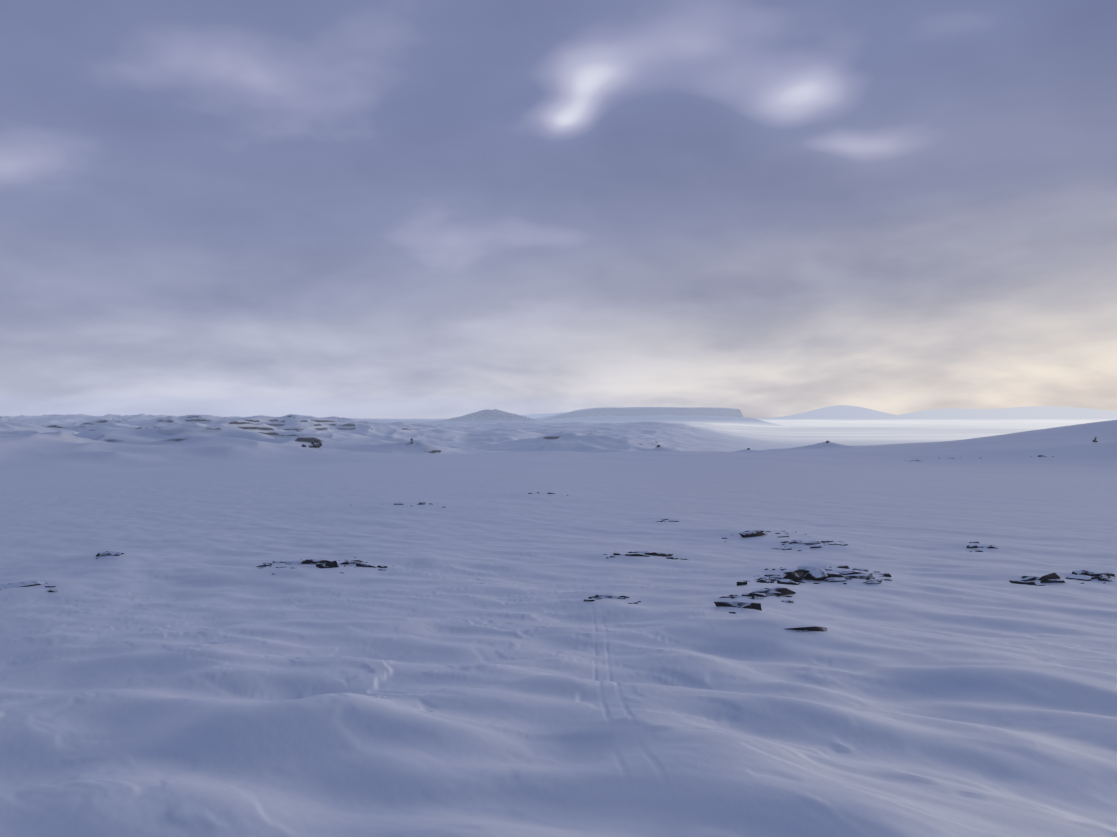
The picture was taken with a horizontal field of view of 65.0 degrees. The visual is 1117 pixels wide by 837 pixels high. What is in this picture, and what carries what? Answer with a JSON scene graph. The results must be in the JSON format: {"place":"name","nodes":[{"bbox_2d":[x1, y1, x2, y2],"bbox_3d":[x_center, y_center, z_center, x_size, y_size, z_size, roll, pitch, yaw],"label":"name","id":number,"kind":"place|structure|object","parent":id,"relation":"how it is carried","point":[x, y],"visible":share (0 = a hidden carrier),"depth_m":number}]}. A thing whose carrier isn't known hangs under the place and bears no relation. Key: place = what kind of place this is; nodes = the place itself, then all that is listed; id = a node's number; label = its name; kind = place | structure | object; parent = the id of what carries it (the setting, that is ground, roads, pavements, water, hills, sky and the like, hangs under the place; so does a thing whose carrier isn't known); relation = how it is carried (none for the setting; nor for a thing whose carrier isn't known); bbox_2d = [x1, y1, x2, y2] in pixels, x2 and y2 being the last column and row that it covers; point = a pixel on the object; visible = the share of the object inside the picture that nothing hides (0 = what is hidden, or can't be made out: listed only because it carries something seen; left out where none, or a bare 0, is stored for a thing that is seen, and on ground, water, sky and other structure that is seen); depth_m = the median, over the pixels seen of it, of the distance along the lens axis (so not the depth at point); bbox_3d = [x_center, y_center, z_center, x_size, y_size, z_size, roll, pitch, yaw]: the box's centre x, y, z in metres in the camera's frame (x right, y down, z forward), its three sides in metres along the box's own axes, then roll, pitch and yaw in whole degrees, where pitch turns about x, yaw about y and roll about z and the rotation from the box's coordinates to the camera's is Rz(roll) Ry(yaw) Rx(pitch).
{"place":"outdoors","nodes":[
{"label":"outdoors","id":0,"kind":"place"},
{"bbox_2d":[0,405,1116,836],"bbox_3d":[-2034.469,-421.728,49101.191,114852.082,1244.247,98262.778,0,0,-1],"label":"snow terrain","id":1,"kind":"structure","parent":0,"point":[468,661],"depth_m":34.38},
{"bbox_2d":[0,581,57,591],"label":"lava outcrop","id":2,"kind":"object","parent":1,"relation":"on","point":[20,584],"visible":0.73,"depth_m":58.64},
{"bbox_2d":[95,551,123,558],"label":"lava outcrop","id":3,"kind":"object","parent":1,"relation":"on","point":[106,553],"visible":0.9,"depth_m":82.76},
{"bbox_2d":[308,439,321,447],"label":"boulder","id":4,"kind":"object","parent":1,"relation":"on","point":[315,443],"visible":0.92,"depth_m":1094.92},
{"bbox_2d":[257,557,386,572],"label":"lava outcrop","id":5,"kind":"object","parent":1,"relation":"on","point":[328,564],"visible":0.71,"depth_m":68.47},
{"bbox_2d":[394,502,432,505],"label":"lava outcrop","id":6,"kind":"object","parent":1,"relation":"on","point":[422,503],"visible":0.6,"depth_m":182.63},
{"bbox_2d":[584,594,640,603],"bbox_3d":[2.477,8.436,40.732,2.723,0.457,2.002,0,0,-1],"label":"lava outcrop","id":7,"kind":"object","parent":1,"relation":"on","point":[603,596],"visible":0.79,"depth_m":41.11},
{"bbox_2d":[603,551,687,559],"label":"lava outcrop","id":8,"kind":"object","parent":1,"relation":"on","point":[639,553],"visible":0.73,"depth_m":76.83},
{"bbox_2d":[656,519,679,521],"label":"lava outcrop","id":9,"kind":"object","parent":1,"relation":"on","point":[668,520],"visible":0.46,"depth_m":135.72},
{"bbox_2d":[714,601,761,613],"bbox_3d":[7.298,7.682,35.236,1.808,0.472,2.308,0,0,-1],"label":"lava outcrop","id":10,"kind":"object","parent":1,"relation":"on","point":[756,606],"visible":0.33,"depth_m":35.50},
{"bbox_2d":[721,530,788,541],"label":"lava outcrop","id":11,"kind":"object","parent":1,"relation":"on","point":[752,533],"visible":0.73,"depth_m":104.96},
{"bbox_2d":[720,586,795,602],"bbox_3d":[9.807,8.598,41.892,3.101,0.935,7.382,0,0,42],"label":"lava outcrop","id":12,"kind":"object","parent":1,"relation":"on","point":[774,591],"visible":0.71,"depth_m":42.71},
{"bbox_2d":[785,624,826,631],"bbox_3d":[8.146,6.955,28.871,1.678,0.332,0.658,0,0,-14],"label":"rock","id":13,"kind":"object","parent":1,"relation":"on","point":[807,627],"visible":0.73,"depth_m":28.67},
{"bbox_2d":[773,540,847,550],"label":"lava outcrop","id":14,"kind":"object","parent":1,"relation":"on","point":[812,542],"visible":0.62,"depth_m":92.08},
{"bbox_2d":[737,565,892,585],"bbox_3d":[16.788,10.129,55.857,8.486,1.659,15.824,0,0,21],"label":"lava outcrop","id":15,"kind":"object","parent":1,"relation":"on","point":[814,573],"visible":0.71,"depth_m":54.95},
{"bbox_2d":[966,542,996,551],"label":"lava outcrop","id":16,"kind":"object","parent":1,"relation":"on","point":[976,546],"visible":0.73,"depth_m":95.55},
{"bbox_2d":[1009,570,1116,585],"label":"lava outcrop","id":17,"kind":"object","parent":1,"relation":"on","point":[1083,575],"visible":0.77,"depth_m":62.40},
{"bbox_2d":[0,0,1116,418],"label":"sky","id":18,"kind":"structure","parent":0,"point":[374,209]}
]}

